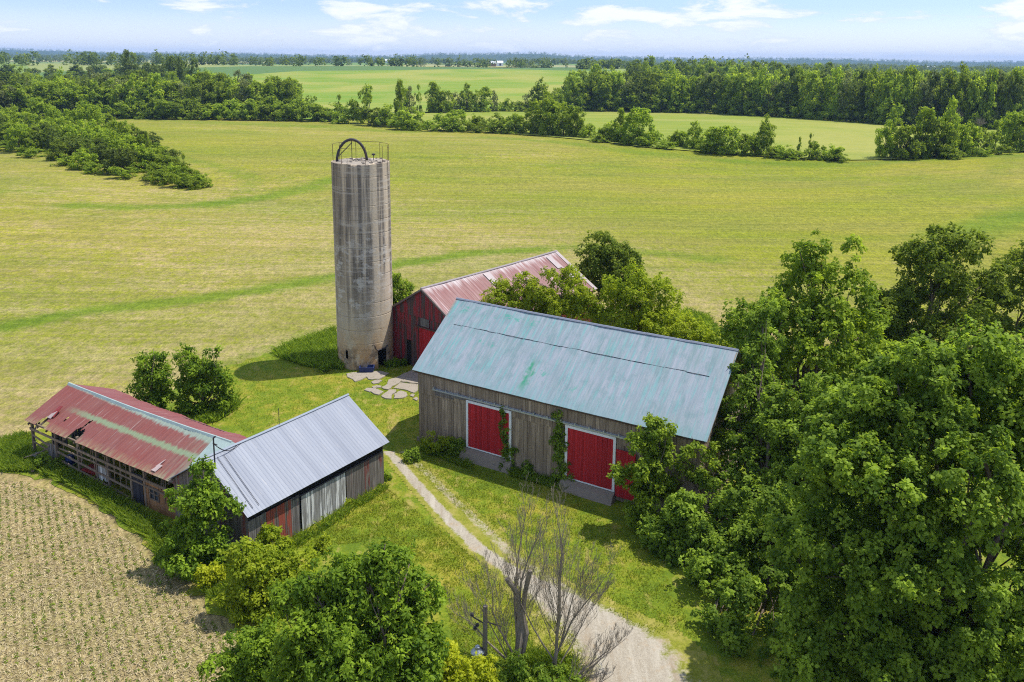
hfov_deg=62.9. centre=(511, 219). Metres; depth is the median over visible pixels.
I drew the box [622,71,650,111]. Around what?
broadleaf tree
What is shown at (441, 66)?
field
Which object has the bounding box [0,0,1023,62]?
sky
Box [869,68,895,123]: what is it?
broadleaf tree
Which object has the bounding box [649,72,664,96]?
broadleaf tree
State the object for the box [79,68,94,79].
broadleaf tree
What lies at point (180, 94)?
broadleaf tree
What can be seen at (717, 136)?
broadleaf tree
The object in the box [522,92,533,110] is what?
broadleaf tree
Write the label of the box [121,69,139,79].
broadleaf tree
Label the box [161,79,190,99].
broadleaf tree
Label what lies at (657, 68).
broadleaf tree
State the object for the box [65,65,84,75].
broadleaf tree
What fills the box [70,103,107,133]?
broadleaf tree
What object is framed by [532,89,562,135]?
broadleaf tree
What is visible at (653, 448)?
tree
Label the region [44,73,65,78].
broadleaf tree
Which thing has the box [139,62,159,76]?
broadleaf tree
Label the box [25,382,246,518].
open shed
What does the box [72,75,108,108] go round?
broadleaf tree
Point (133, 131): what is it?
broadleaf tree
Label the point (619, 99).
shrub
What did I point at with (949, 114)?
broadleaf tree
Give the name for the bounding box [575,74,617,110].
broadleaf tree
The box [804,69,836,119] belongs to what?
broadleaf tree
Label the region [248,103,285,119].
shrub
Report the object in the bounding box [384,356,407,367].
weed clump
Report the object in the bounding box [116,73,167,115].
broadleaf tree
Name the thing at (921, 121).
broadleaf tree
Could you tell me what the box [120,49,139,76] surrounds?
broadleaf tree
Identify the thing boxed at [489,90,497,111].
broadleaf tree
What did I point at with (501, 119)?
shrub
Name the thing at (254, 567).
shrub
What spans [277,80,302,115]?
broadleaf tree
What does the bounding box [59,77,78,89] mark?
broadleaf tree
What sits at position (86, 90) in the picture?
broadleaf tree
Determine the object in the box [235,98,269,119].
shrub
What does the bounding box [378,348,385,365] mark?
doorway
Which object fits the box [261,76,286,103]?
broadleaf tree
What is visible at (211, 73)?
broadleaf tree
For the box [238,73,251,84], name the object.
broadleaf tree
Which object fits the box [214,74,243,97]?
broadleaf tree
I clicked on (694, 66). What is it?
broadleaf tree
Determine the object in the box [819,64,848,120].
broadleaf tree
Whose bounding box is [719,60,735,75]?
broadleaf tree
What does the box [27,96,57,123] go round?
broadleaf tree
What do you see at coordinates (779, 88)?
broadleaf tree
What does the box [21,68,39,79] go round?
broadleaf tree
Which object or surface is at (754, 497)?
maple tree
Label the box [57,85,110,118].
broadleaf tree
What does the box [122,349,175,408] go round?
tree
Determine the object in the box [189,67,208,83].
broadleaf tree
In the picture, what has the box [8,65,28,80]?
broadleaf tree
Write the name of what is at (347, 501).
weed clump
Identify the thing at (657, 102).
shrub
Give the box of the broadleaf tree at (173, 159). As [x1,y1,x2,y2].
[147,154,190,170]
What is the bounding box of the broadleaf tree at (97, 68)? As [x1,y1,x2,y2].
[85,64,106,74]
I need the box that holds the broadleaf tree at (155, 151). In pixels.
[134,144,171,171]
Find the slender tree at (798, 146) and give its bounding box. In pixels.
[796,136,801,156]
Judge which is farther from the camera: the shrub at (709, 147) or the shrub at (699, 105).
the shrub at (699, 105)
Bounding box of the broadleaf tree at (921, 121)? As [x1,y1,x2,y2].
[906,106,937,158]
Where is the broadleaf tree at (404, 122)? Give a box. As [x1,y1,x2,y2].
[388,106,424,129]
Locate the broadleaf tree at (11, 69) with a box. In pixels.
[6,64,20,73]
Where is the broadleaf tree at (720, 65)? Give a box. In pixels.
[714,63,730,74]
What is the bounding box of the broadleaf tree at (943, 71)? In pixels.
[939,67,948,78]
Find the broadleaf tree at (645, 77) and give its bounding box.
[635,72,653,98]
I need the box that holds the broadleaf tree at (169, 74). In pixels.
[164,71,178,80]
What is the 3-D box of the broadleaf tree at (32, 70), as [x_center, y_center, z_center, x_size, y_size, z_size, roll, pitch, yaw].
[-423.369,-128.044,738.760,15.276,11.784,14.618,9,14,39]
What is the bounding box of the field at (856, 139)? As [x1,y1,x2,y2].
[410,110,1023,159]
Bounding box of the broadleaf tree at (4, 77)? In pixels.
[0,71,19,84]
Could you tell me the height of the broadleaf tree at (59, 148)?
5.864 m
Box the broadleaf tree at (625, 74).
[621,71,631,84]
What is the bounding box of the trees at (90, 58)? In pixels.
[0,49,632,68]
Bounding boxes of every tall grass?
[0,428,589,681]
[170,305,721,423]
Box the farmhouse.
[497,61,502,65]
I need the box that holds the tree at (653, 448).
[606,412,683,530]
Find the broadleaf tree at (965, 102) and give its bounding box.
[949,61,974,125]
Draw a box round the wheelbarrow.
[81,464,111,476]
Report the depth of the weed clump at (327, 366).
71.70 m
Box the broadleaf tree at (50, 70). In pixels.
[43,64,56,79]
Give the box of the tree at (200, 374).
[167,342,237,415]
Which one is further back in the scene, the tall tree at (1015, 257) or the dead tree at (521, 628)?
the tall tree at (1015, 257)
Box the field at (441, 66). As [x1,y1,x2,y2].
[408,66,473,66]
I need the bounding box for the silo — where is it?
[331,138,393,370]
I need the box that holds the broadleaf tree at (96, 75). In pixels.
[90,72,112,85]
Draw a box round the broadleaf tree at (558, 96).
[551,87,564,109]
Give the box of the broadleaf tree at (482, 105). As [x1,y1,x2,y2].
[470,86,493,111]
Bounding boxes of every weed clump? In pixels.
[33,452,64,467]
[153,541,178,566]
[194,561,226,591]
[313,532,333,552]
[316,363,330,372]
[344,494,351,505]
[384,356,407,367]
[384,470,392,481]
[401,446,426,463]
[420,430,453,453]
[441,437,465,456]
[498,445,519,471]
[521,459,534,473]
[549,468,557,480]
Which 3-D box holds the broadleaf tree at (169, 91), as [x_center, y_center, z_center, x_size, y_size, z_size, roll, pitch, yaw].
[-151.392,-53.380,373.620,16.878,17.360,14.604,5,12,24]
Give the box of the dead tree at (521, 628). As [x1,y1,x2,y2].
[445,472,566,659]
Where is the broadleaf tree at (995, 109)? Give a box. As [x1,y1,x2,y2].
[983,67,1007,128]
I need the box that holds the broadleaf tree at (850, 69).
[842,63,853,73]
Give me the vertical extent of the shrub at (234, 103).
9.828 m
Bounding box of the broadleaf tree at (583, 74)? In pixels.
[577,69,587,82]
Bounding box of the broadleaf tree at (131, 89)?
[114,78,138,116]
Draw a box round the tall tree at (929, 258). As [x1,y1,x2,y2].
[863,221,1020,395]
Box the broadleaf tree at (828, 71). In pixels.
[821,68,835,75]
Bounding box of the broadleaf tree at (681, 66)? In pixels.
[671,62,693,74]
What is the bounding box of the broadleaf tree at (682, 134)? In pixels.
[669,129,689,146]
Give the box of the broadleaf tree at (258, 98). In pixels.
[243,77,281,116]
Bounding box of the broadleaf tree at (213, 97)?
[201,79,232,115]
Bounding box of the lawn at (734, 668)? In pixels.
[0,310,1023,681]
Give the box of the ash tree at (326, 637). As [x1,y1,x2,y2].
[261,535,450,681]
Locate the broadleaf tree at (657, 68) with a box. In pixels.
[651,64,664,74]
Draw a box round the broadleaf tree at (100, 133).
[89,127,112,146]
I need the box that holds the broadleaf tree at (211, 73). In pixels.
[201,70,225,96]
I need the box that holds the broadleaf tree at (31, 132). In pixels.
[21,129,44,149]
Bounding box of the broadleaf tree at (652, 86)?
[636,69,661,111]
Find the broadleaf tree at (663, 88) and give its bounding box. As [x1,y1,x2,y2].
[651,73,676,111]
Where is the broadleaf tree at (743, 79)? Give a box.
[730,71,767,114]
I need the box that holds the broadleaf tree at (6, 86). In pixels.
[0,84,26,111]
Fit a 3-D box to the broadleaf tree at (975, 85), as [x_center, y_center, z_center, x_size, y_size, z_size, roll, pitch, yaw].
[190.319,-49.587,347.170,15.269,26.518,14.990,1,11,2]
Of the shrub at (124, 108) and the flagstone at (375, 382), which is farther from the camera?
the shrub at (124, 108)
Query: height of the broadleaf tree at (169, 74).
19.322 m
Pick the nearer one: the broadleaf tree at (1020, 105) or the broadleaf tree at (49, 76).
the broadleaf tree at (1020, 105)
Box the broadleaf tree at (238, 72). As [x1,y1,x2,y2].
[233,69,245,81]
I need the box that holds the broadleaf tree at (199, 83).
[183,71,219,116]
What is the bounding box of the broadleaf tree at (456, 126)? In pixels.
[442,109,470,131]
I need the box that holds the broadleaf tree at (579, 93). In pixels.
[564,76,592,108]
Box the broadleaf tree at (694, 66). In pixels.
[689,58,697,75]
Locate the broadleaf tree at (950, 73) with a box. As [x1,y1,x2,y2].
[933,66,958,118]
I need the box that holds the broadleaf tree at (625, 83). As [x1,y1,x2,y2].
[611,77,639,110]
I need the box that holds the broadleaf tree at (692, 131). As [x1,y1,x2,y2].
[683,120,704,148]
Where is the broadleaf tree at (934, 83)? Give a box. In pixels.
[920,70,955,116]
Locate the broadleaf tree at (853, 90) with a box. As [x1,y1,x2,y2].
[842,79,873,121]
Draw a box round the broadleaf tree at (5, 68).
[0,64,15,74]
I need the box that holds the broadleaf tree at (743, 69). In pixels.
[726,66,752,93]
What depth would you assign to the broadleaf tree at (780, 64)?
657.81 m
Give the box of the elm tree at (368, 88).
[357,82,372,121]
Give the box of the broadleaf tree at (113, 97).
[93,77,123,116]
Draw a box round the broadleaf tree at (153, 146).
[150,142,169,150]
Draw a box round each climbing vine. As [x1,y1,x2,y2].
[498,404,514,464]
[548,408,574,481]
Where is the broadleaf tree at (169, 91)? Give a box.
[159,80,186,117]
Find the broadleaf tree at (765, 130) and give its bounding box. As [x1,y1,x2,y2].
[753,113,776,155]
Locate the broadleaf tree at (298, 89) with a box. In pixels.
[279,76,301,108]
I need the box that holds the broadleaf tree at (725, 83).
[711,73,736,113]
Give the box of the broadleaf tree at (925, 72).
[920,70,932,77]
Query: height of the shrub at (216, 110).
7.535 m
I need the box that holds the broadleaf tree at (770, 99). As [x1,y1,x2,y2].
[762,79,786,115]
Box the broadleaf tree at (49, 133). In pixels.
[33,121,59,149]
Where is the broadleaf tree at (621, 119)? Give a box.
[614,108,626,141]
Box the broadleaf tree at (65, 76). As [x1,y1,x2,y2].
[46,74,79,83]
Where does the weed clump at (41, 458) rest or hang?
on the lawn at (734, 668)
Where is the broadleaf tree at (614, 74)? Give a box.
[608,70,628,110]
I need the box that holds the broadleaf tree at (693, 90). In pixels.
[675,76,703,111]
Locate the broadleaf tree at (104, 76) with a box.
[99,71,122,116]
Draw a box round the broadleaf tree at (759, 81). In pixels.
[749,64,774,115]
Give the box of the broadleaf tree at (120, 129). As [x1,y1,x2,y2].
[102,119,130,141]
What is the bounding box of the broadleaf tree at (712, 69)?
[707,66,720,73]
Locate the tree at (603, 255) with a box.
[573,230,648,302]
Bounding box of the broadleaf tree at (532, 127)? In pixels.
[519,98,544,133]
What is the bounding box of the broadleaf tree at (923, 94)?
[896,84,926,112]
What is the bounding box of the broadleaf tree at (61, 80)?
[47,66,75,105]
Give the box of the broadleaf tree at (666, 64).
[654,60,672,72]
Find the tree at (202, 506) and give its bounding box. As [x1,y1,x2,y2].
[157,454,246,581]
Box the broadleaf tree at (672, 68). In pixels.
[665,64,679,82]
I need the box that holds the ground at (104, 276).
[0,50,1023,681]
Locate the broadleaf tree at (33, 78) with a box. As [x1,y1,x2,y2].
[28,75,46,82]
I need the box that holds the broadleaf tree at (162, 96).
[133,72,169,111]
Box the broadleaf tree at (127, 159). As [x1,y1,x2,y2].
[102,146,138,174]
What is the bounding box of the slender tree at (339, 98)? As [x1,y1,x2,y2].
[334,94,344,120]
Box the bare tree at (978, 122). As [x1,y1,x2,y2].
[976,117,986,127]
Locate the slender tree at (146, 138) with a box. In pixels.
[143,131,149,150]
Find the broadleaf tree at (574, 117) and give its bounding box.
[563,106,586,135]
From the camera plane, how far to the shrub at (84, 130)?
223.20 m
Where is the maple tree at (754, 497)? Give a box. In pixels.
[659,296,900,666]
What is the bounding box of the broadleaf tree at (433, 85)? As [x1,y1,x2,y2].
[424,81,444,112]
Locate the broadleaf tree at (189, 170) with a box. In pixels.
[179,165,201,181]
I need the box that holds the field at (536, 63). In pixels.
[440,63,576,64]
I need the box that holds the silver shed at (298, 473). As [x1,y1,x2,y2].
[168,394,388,550]
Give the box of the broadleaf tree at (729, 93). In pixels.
[722,72,756,114]
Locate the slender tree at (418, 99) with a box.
[415,84,422,111]
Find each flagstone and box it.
[346,372,366,381]
[364,388,375,391]
[366,371,388,379]
[371,380,381,383]
[371,389,382,394]
[381,384,391,389]
[381,389,395,399]
[387,377,404,386]
[393,382,417,392]
[394,391,407,398]
[397,370,417,377]
[401,377,417,383]
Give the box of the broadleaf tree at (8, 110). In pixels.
[0,103,17,116]
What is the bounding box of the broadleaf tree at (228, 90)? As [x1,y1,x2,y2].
[214,77,242,117]
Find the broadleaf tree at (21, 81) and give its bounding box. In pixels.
[2,79,37,106]
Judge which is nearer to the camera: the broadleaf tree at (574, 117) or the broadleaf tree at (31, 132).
the broadleaf tree at (31, 132)
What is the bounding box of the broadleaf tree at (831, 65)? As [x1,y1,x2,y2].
[820,62,833,71]
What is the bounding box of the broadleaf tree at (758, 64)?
[747,61,764,76]
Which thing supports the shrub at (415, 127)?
on the ground at (104, 276)
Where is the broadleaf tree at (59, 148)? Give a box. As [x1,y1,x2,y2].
[43,138,69,160]
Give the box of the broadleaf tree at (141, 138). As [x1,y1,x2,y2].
[129,134,152,154]
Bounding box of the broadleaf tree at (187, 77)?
[184,74,196,96]
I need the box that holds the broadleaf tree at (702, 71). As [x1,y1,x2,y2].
[698,69,704,77]
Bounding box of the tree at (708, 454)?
[673,436,722,520]
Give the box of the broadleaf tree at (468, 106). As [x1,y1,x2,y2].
[457,82,475,111]
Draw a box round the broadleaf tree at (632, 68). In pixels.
[626,65,641,76]
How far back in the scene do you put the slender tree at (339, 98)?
353.16 m
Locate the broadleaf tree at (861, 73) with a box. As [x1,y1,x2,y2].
[851,69,867,104]
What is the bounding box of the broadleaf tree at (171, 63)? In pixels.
[159,53,185,81]
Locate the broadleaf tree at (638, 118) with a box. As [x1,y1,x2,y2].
[615,106,655,145]
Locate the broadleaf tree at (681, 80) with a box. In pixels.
[661,69,693,111]
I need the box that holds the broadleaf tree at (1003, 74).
[994,72,1019,116]
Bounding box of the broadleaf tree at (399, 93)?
[393,78,405,119]
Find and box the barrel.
[65,454,74,466]
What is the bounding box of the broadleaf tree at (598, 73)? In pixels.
[595,67,618,104]
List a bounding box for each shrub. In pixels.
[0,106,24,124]
[0,140,17,151]
[14,146,48,157]
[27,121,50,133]
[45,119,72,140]
[50,153,78,165]
[61,119,105,146]
[80,129,129,163]
[82,162,105,173]
[105,165,137,179]
[107,101,141,118]
[114,100,154,118]
[114,143,154,172]
[136,96,166,118]
[138,162,186,181]
[143,169,176,185]
[146,105,180,118]
[154,96,191,118]
[161,170,189,187]
[167,98,202,119]
[172,174,194,187]
[180,176,204,189]
[186,103,221,119]
[196,613,289,681]
[198,103,225,119]
[210,535,320,626]
[217,100,245,119]
[222,98,258,119]
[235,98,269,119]
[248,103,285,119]
[257,521,295,554]
[266,100,299,119]
[270,98,308,120]
[289,97,319,120]
[301,103,329,121]
[310,101,338,120]
[324,103,360,123]
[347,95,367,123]
[374,103,407,126]
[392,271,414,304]
[409,120,423,130]
[423,119,442,131]
[432,113,453,130]
[437,637,499,681]
[461,122,485,132]
[465,113,482,127]
[478,117,495,130]
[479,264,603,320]
[484,112,511,131]
[485,122,503,133]
[495,98,518,111]
[496,648,584,681]
[507,100,529,111]
[568,97,595,110]
[578,123,595,137]
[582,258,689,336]
[589,133,610,142]
[591,94,614,110]
[591,126,610,139]
[611,96,631,110]
[619,136,637,144]
[626,91,650,111]
[635,487,714,568]
[636,135,658,146]
[647,94,672,112]
[648,130,665,143]
[654,140,677,148]
[659,310,740,352]
[662,96,689,112]
[665,132,683,146]
[688,97,710,112]
[694,142,708,152]
[699,142,715,153]
[704,96,730,113]
[723,96,748,114]
[730,133,753,155]
[743,132,766,155]
[744,102,767,115]
[763,146,778,157]
[767,101,789,116]
[767,144,793,156]
[776,147,795,159]
[784,100,805,117]
[786,148,808,159]
[799,102,826,118]
[804,140,826,160]
[816,108,844,120]
[816,143,844,158]
[823,151,850,162]
[843,104,866,122]
[859,103,887,122]
[877,107,904,125]
[897,112,915,125]
[913,108,939,124]
[940,148,967,160]
[961,116,982,127]
[968,127,995,153]
[971,146,993,156]
[975,116,997,128]
[990,144,1016,154]
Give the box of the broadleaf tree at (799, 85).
[786,73,808,117]
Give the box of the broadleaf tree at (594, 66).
[589,63,606,75]
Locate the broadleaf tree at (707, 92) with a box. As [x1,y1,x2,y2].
[698,72,726,112]
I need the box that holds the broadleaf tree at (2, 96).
[0,80,19,111]
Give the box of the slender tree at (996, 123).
[988,120,1002,152]
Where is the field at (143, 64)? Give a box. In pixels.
[53,63,220,64]
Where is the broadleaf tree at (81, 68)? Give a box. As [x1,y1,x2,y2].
[73,64,86,76]
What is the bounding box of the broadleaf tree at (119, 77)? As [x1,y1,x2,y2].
[114,75,126,83]
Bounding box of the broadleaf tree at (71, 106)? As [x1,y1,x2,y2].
[58,94,79,114]
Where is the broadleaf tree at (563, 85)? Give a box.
[559,70,577,101]
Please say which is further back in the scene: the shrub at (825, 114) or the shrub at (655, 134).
the shrub at (825, 114)
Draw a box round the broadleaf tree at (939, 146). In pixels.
[920,116,959,157]
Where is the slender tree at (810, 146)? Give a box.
[808,133,813,157]
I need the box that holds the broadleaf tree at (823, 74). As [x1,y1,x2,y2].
[807,72,832,100]
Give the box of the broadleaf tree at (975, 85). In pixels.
[954,67,992,125]
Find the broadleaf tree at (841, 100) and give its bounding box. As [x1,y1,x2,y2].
[835,69,857,120]
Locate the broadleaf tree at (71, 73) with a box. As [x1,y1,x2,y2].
[67,71,79,76]
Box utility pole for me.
[470,604,501,657]
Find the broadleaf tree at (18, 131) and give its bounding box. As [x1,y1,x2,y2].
[3,123,44,152]
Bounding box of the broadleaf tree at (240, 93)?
[230,79,258,115]
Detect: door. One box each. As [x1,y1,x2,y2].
[132,472,143,504]
[301,472,345,530]
[346,452,383,501]
[419,328,434,355]
[466,400,511,459]
[564,424,615,491]
[615,449,635,500]
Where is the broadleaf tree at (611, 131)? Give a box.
[597,120,619,141]
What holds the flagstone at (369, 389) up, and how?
on the lawn at (734, 668)
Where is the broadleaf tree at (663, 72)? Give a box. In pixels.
[655,69,671,89]
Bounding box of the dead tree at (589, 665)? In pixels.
[569,610,633,681]
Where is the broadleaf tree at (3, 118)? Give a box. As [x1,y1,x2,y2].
[0,113,6,136]
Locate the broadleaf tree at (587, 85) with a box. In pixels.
[573,72,601,109]
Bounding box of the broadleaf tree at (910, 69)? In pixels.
[895,65,922,124]
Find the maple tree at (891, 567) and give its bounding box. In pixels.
[762,314,1023,681]
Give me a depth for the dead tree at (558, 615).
36.30 m
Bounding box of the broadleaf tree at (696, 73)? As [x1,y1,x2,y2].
[694,64,705,76]
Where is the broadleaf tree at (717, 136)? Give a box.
[692,125,742,154]
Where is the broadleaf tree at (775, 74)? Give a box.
[764,70,791,112]
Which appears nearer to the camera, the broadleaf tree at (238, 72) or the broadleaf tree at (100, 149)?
the broadleaf tree at (100, 149)
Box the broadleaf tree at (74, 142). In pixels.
[53,134,90,155]
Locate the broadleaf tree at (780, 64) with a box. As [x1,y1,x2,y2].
[773,62,783,71]
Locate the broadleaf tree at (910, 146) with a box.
[886,118,926,158]
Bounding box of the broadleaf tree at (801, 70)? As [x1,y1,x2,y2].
[792,68,805,96]
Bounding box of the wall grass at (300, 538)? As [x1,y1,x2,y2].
[279,357,569,554]
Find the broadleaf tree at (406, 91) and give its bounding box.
[397,80,408,111]
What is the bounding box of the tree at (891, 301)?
[855,287,920,390]
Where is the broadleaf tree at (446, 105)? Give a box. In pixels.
[428,86,457,112]
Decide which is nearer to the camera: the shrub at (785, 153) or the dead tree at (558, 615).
the dead tree at (558, 615)
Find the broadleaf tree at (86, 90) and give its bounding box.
[82,79,113,113]
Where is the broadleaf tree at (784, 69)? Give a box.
[773,66,788,74]
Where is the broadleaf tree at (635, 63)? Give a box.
[625,59,640,72]
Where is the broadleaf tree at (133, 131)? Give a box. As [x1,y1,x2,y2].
[121,123,139,141]
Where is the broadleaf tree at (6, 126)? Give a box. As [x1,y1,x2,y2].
[0,122,19,140]
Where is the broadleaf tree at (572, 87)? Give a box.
[564,75,579,110]
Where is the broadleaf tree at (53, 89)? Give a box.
[38,81,68,117]
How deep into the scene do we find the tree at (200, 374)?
62.02 m
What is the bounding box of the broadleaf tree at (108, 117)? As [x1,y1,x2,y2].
[101,113,118,135]
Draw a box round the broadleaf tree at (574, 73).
[572,70,579,80]
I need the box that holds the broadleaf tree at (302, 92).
[276,78,316,103]
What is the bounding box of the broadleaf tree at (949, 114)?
[937,95,962,157]
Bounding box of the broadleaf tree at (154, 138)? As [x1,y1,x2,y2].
[134,130,163,145]
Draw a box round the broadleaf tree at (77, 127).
[61,120,96,141]
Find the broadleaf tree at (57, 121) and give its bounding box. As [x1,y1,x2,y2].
[39,114,65,128]
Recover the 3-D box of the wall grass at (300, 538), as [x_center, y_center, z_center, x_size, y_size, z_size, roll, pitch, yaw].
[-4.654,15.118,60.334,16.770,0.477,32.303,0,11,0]
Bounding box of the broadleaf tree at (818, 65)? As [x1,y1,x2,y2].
[812,63,821,70]
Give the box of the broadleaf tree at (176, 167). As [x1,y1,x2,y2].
[166,162,181,176]
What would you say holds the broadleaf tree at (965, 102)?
on the ground at (104, 276)
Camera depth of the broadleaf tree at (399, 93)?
333.60 m
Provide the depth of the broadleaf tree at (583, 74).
544.07 m
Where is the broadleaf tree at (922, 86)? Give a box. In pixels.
[910,76,935,122]
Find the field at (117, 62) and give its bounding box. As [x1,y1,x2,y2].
[10,60,264,63]
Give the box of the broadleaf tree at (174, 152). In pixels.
[160,149,181,162]
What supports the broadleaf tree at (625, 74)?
on the ground at (104, 276)
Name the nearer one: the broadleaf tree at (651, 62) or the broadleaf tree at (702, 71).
the broadleaf tree at (702, 71)
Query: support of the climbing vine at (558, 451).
attached to the barn at (605, 389)
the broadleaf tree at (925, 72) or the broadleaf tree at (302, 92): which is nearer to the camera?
the broadleaf tree at (302, 92)
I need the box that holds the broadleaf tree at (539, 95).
[529,77,551,107]
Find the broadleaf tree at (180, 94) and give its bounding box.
[169,81,198,113]
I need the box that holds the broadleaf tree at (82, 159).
[66,148,98,169]
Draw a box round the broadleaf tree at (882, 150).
[874,119,897,157]
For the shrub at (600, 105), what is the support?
on the field at (856, 139)
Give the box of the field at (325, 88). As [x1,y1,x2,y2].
[228,69,625,119]
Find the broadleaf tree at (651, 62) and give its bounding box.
[649,56,655,70]
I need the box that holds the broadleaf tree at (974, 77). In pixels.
[966,74,985,97]
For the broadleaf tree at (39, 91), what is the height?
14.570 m
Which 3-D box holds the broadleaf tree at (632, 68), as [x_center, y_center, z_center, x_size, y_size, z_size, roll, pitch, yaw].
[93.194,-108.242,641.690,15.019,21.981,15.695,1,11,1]
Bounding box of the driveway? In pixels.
[383,451,722,681]
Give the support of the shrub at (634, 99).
on the field at (856, 139)
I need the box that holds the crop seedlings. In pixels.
[0,480,224,681]
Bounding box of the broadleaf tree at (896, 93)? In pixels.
[874,73,919,124]
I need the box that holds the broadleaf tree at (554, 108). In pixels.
[545,102,579,135]
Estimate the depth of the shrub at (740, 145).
239.60 m
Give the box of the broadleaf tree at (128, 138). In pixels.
[112,132,141,156]
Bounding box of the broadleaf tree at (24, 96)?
[0,80,46,117]
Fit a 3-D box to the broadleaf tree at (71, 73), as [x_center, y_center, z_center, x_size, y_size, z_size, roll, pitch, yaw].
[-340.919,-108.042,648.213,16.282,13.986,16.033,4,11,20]
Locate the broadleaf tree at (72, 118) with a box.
[54,108,82,124]
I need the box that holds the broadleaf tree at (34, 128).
[12,124,39,134]
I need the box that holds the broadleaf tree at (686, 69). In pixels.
[681,65,693,77]
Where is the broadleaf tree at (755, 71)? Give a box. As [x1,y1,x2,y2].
[749,67,760,87]
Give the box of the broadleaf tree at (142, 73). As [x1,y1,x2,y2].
[128,68,148,84]
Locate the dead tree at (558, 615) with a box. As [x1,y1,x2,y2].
[490,484,625,669]
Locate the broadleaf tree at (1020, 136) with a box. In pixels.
[1015,120,1023,151]
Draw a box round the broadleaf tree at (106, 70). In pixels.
[100,68,114,76]
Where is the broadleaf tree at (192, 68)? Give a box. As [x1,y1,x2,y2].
[183,58,199,79]
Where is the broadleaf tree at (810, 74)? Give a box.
[798,70,821,117]
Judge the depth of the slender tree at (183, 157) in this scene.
178.53 m
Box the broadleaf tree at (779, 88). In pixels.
[772,66,803,116]
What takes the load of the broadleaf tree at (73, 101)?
on the ground at (104, 276)
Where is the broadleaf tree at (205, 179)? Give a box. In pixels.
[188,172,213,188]
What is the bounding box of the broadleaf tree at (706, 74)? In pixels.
[694,72,711,112]
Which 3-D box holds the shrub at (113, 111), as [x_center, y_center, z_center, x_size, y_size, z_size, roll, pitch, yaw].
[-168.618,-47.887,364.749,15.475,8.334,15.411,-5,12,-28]
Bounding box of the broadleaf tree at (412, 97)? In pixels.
[406,85,417,113]
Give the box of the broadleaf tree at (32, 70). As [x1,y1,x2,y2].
[23,67,40,77]
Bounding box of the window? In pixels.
[149,486,159,502]
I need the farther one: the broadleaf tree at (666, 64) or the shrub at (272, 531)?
the broadleaf tree at (666, 64)
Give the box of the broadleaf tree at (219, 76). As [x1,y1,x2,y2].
[212,72,227,104]
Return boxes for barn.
[392,250,596,366]
[412,297,753,512]
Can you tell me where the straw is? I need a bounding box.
[0,480,234,681]
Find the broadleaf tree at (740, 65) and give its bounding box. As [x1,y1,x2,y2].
[735,60,743,72]
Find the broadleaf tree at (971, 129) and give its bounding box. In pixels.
[946,121,982,156]
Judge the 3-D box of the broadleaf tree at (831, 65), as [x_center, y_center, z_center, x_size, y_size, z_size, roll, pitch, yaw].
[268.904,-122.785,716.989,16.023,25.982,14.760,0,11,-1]
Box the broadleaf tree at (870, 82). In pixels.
[860,63,884,118]
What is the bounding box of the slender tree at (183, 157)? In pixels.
[181,153,187,169]
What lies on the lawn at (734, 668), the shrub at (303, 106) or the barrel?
the barrel
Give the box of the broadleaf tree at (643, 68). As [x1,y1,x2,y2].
[641,60,650,72]
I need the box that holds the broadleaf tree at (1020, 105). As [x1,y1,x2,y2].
[1000,66,1023,127]
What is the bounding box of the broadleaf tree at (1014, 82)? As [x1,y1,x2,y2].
[995,72,1023,128]
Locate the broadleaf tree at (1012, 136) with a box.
[981,110,1023,151]
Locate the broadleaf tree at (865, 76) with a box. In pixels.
[849,69,879,118]
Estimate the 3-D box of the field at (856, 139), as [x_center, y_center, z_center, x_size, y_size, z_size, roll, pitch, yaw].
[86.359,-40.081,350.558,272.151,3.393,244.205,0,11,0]
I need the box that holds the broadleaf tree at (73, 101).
[70,78,103,112]
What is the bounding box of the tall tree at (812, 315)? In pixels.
[710,228,908,432]
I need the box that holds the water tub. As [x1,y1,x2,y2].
[359,365,374,371]
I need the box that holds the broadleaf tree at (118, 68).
[110,63,123,74]
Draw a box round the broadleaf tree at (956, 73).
[940,69,958,80]
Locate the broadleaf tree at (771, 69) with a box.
[768,61,777,76]
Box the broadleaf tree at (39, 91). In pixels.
[23,87,60,116]
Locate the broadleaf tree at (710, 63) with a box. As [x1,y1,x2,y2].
[704,58,718,72]
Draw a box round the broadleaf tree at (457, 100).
[448,91,460,111]
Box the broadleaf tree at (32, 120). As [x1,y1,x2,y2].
[9,108,41,134]
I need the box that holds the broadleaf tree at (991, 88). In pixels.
[973,68,1004,127]
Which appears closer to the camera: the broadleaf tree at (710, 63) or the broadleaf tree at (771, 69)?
the broadleaf tree at (710, 63)
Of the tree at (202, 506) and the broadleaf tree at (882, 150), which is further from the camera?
the broadleaf tree at (882, 150)
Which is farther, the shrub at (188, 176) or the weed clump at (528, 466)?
the shrub at (188, 176)
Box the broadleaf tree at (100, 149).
[79,138,108,164]
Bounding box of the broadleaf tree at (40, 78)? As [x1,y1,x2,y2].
[31,73,48,92]
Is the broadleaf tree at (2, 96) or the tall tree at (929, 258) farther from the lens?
the broadleaf tree at (2, 96)
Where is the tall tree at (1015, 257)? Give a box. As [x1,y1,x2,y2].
[961,238,1023,388]
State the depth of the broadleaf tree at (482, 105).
433.48 m
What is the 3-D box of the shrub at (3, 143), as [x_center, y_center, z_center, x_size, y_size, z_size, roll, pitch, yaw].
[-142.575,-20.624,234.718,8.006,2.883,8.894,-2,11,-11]
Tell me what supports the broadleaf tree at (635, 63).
on the ground at (104, 276)

